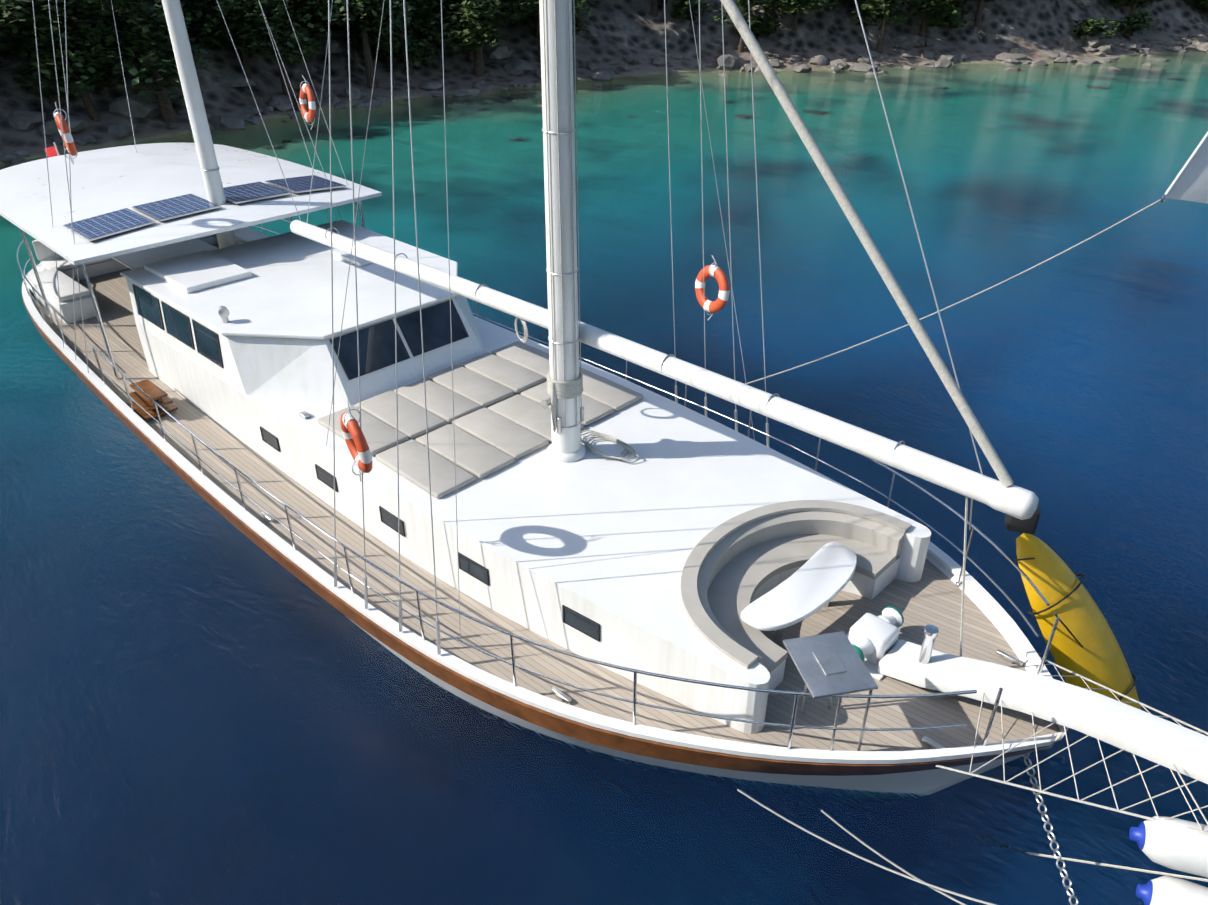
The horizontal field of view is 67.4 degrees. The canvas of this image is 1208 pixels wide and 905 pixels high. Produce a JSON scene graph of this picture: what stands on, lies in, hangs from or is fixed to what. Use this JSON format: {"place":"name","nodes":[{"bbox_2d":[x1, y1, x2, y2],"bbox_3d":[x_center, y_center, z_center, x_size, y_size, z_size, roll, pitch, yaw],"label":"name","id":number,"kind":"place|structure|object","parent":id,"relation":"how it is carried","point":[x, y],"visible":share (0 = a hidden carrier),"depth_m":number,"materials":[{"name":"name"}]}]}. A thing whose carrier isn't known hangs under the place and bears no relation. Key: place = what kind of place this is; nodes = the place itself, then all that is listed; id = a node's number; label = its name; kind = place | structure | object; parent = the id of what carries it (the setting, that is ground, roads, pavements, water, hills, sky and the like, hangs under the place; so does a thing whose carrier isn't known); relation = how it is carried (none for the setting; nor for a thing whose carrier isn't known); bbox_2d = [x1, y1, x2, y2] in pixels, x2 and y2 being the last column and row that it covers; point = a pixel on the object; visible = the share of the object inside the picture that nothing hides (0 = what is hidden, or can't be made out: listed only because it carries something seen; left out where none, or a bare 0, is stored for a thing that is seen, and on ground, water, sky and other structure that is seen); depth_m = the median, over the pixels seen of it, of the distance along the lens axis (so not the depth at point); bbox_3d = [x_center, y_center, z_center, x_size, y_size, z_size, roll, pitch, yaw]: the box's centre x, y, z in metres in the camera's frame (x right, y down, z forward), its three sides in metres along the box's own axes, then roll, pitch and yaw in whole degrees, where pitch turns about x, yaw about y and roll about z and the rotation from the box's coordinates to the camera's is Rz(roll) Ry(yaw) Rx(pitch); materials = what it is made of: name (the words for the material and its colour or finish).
{"place":"outdoors","nodes":[
{"label":"outdoors","id":0,"kind":"place"},
{"bbox_2d":[31,247,1059,754],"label":"teak deck","id":1,"kind":"structure","parent":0,"point":[933,595],"depth_m":10.55,"materials":[{"name":"beige wood"}]},
{"bbox_2d":[25,227,269,324],"bbox_3d":[-9.483,-4.100,20.033,5.095,1.005,5.100,26,40,37],"label":"stern seating","id":2,"kind":"object","parent":1,"relation":"on","point":[47,271],"visible":0.29,"depth_m":19.92,"materials":[{"name":"white paint"}]},
{"bbox_2d":[126,379,177,419],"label":"boarding steps","id":3,"kind":"structure","parent":1,"relation":"on","point":[157,394],"depth_m":15.35,"materials":[{"name":"brown wood"}]},
{"bbox_2d":[0,143,381,264],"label":"canopy","id":4,"kind":"object","parent":1,"relation":"on","point":[106,180],"visible":0.85,"depth_m":17.99,"materials":[{"name":"white metal"}]},
{"bbox_2d":[63,175,346,240],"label":"solar panels","id":5,"kind":"object","parent":4,"relation":"on","point":[107,224],"visible":0.92,"depth_m":16.88,"materials":[{"name":"glass"}]},
{"bbox_2d":[20,201,364,379],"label":"canopy posts","id":6,"kind":"object","parent":1,"relation":"on","point":[93,295],"visible":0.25,"depth_m":16.50,"materials":[{"name":"white metal"}]},
{"bbox_2d":[136,316,930,733],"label":"cabin roof","id":7,"kind":"structure","parent":1,"relation":"on","point":[608,544],"depth_m":11.33,"materials":[{"name":"white paint"}]},
{"bbox_2d":[120,220,484,405],"bbox_3d":[-4.918,-2.612,15.788,5.650,1.060,4.460,26,40,37],"label":"deckhouse","id":8,"kind":"object","parent":7,"relation":"on","point":[272,295],"visible":0.65,"depth_m":14.75,"materials":[{"name":"white paint"}]},
{"bbox_2d":[132,284,599,641],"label":"windows","id":9,"kind":"structure","parent":7,"relation":"on","point":[376,346],"depth_m":14.20,"materials":[{"name":"black glass"}]},
{"bbox_2d":[317,341,642,498],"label":"sun pads","id":10,"kind":"object","parent":7,"relation":"on","point":[498,436],"visible":0.85,"depth_m":13.13,"materials":[{"name":"fabric"}]},
{"bbox_2d":[32,0,982,654],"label":"rigging lines","id":11,"kind":"object","parent":7,"relation":"on","point":[448,244],"visible":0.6,"depth_m":10.30,"materials":[{"name":"silver metal"}]},
{"bbox_2d":[53,75,729,480],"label":"life rings","id":12,"kind":"object","parent":11,"relation":"attached to","point":[355,439],"visible":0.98,"depth_m":13.30,"materials":[{"name":"orange plastic"}]},
{"bbox_2d":[16,219,1059,748],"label":"guard rails","id":13,"kind":"object","parent":1,"relation":"on","point":[512,635],"visible":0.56,"depth_m":10.07,"materials":[{"name":"silver metal"}]},
{"bbox_2d":[162,0,1038,519],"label":"mast and boom","id":14,"kind":"object","parent":1,"relation":"on","point":[568,446],"visible":0.83,"depth_m":10.65,"materials":[{"name":"paint"}]},
{"bbox_2d":[200,128,904,449],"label":"mast fittings","id":15,"kind":"object","parent":14,"relation":"attached to","point":[545,404],"visible":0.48,"depth_m":11.77,"materials":[{"name":"metal"}]},
{"bbox_2d":[515,0,638,460],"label":"mast rigging ropes","id":16,"kind":"object","parent":14,"relation":"hanging from","point":[624,445],"visible":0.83,"depth_m":10.91,"materials":[{"name":"fabric"}]},
{"bbox_2d":[547,0,1013,486],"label":"furled headsail","id":17,"kind":"object","parent":14,"relation":"attached to","point":[572,389],"visible":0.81,"depth_m":8.22,"materials":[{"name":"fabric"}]},
{"bbox_2d":[745,198,1163,655],"bbox_3d":[5.273,-0.658,11.147,6.116,3.301,5.531,-3,31,-5],"label":"rope","id":18,"kind":"object","parent":14,"relation":"attached to","point":[964,564],"visible":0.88,"depth_m":13.13,"materials":[{"name":"fabric"}]},
{"bbox_2d":[1161,132,1207,203],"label":"sail","id":19,"kind":"object","parent":18,"relation":"attached to","point":[1190,182],"visible":1,"depth_m":13.01,"materials":[{"name":"white fabric"}]},
{"bbox_2d":[218,306,1023,748],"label":"deck fittings","id":20,"kind":"object","parent":1,"relation":"on","point":[224,314],"visible":0.62,"depth_m":9.63,"materials":[{"name":"metal"}]},
{"bbox_2d":[681,500,911,693],"bbox_3d":[1.951,1.532,10.532,1.650,0.838,3.300,26,40,37],"label":"curved bench seat","id":21,"kind":"object","parent":1,"relation":"on","point":[735,567],"visible":0.77,"depth_m":10.75,"materials":[{"name":"white paint"}]},
{"bbox_2d":[741,542,856,646],"bbox_3d":[2.290,1.775,10.296,0.589,0.660,1.900,26,40,37],"label":"bow table","id":22,"kind":"object","parent":1,"relation":"on","point":[821,577],"visible":0.83,"depth_m":10.04,"materials":[{"name":"white metal"}]},
{"bbox_2d":[783,631,877,750],"bbox_3d":[2.090,2.364,8.640,0.620,1.001,0.750,-6,31,-10],"label":"steel table","id":23,"kind":"object","parent":1,"relation":"on","point":[829,664],"visible":0.92,"depth_m":8.36,"materials":[{"name":"silver metal"}]},
{"bbox_2d":[846,606,938,680],"bbox_3d":[3.049,1.923,9.612,0.984,0.727,0.960,26,40,37],"label":"windlass","id":24,"kind":"object","parent":1,"relation":"on","point":[874,640],"visible":0.81,"depth_m":9.64,"materials":[{"name":"white metal"}]},
{"bbox_2d":[877,640,1207,783],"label":"bowsprit","id":25,"kind":"object","parent":1,"relation":"on","point":[1142,734],"visible":1,"depth_m":8.34,"materials":[{"name":"paint"}]},
{"bbox_2d":[936,657,1207,881],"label":"bowsprit net and guys","id":26,"kind":"object","parent":25,"relation":"attached to","point":[1143,705],"visible":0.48,"depth_m":8.11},
{"bbox_2d":[1129,816,1207,904],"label":"boat fenders","id":27,"kind":"object","parent":26,"relation":"attached to","point":[1175,844],"visible":0.98,"depth_m":7.30,"materials":[{"name":"white plastic"}]},
{"bbox_2d":[0,50,1207,904],"bbox_3d":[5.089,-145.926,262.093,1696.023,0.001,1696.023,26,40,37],"label":"sea water","id":28,"kind":"structure","parent":0,"point":[201,701],"depth_m":15.01,"materials":[{"name":"blue liquid"}]},
{"bbox_2d":[61,256,1068,794],"bbox_3d":[-3.839,0.462,16.401,22.750,4.371,6.650,26,40,37],"label":"hull","id":29,"kind":"object","parent":28,"relation":"in","point":[925,782],"visible":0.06,"depth_m":9.88,"materials":[{"name":"paint"}]},
{"bbox_2d":[22,256,1057,775],"bbox_3d":[-3.839,-1.004,15.531,22.650,1.000,6.749,26,40,37],"label":"bulwark and rub rail","id":30,"kind":"object","parent":29,"relation":"on","point":[550,712],"visible":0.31,"depth_m":9.63,"materials":[{"name":"white wood"}]},
{"bbox_2d":[44,142,59,157],"bbox_3d":[-12.819,-6.231,21.545,1.297,2.306,0.157,26,40,37],"label":"stern flag","id":31,"kind":"object","parent":30,"relation":"on","point":[52,151],"visible":0.35,"depth_m":21.15,"materials":[{"name":"red fabric"}]},
{"bbox_2d":[1022,753,1077,904],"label":"anchor chain","id":32,"kind":"object","parent":29,"relation":"attached to","point":[1050,831],"visible":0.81,"depth_m":8.58,"materials":[{"name":"grey metal"}]},
{"bbox_2d":[0,0,1207,163],"bbox_3d":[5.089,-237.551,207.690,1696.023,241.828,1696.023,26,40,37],"label":"ground","id":33,"kind":"structure","parent":0,"point":[1034,30],"depth_m":57.26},
{"bbox_2d":[0,0,1207,165],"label":"shore rocks","id":34,"kind":"object","parent":33,"relation":"on","point":[26,120],"visible":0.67,"depth_m":52.78,"materials":[{"name":"grey stone"}]},
{"bbox_2d":[12,0,1207,123],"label":"trees","id":35,"kind":"object","parent":33,"relation":"on","point":[168,115],"visible":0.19,"depth_m":47.01,"materials":[{"name":"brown plant"}]},
{"bbox_2d":[0,0,1207,103],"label":"tree foliage","id":36,"kind":"object","parent":35,"relation":"attached to","point":[242,18],"visible":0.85,"depth_m":43.44,"materials":[{"name":"green plant"}]},
{"bbox_2d":[737,789,995,904],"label":"mooring lines","id":37,"kind":"object","parent":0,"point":[933,887],"visible":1,"depth_m":8.49,"materials":[{"name":"fabric"}]},
{"bbox_2d":[1016,533,1140,744],"bbox_3d":[5.484,2.295,10.405,1.927,2.622,0.621,11,32,18],"label":"kayak","id":38,"kind":"object","parent":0,"point":[1098,657],"visible":0.69,"depth_m":10.18,"materials":[{"name":"yellow plastic"}]},
{"bbox_2d":[1004,505,1136,700],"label":"straps","id":39,"kind":"object","parent":38,"relation":"on","point":[1014,524],"visible":0.56,"depth_m":9.87,"materials":[{"name":"black fabric"}]}
]}

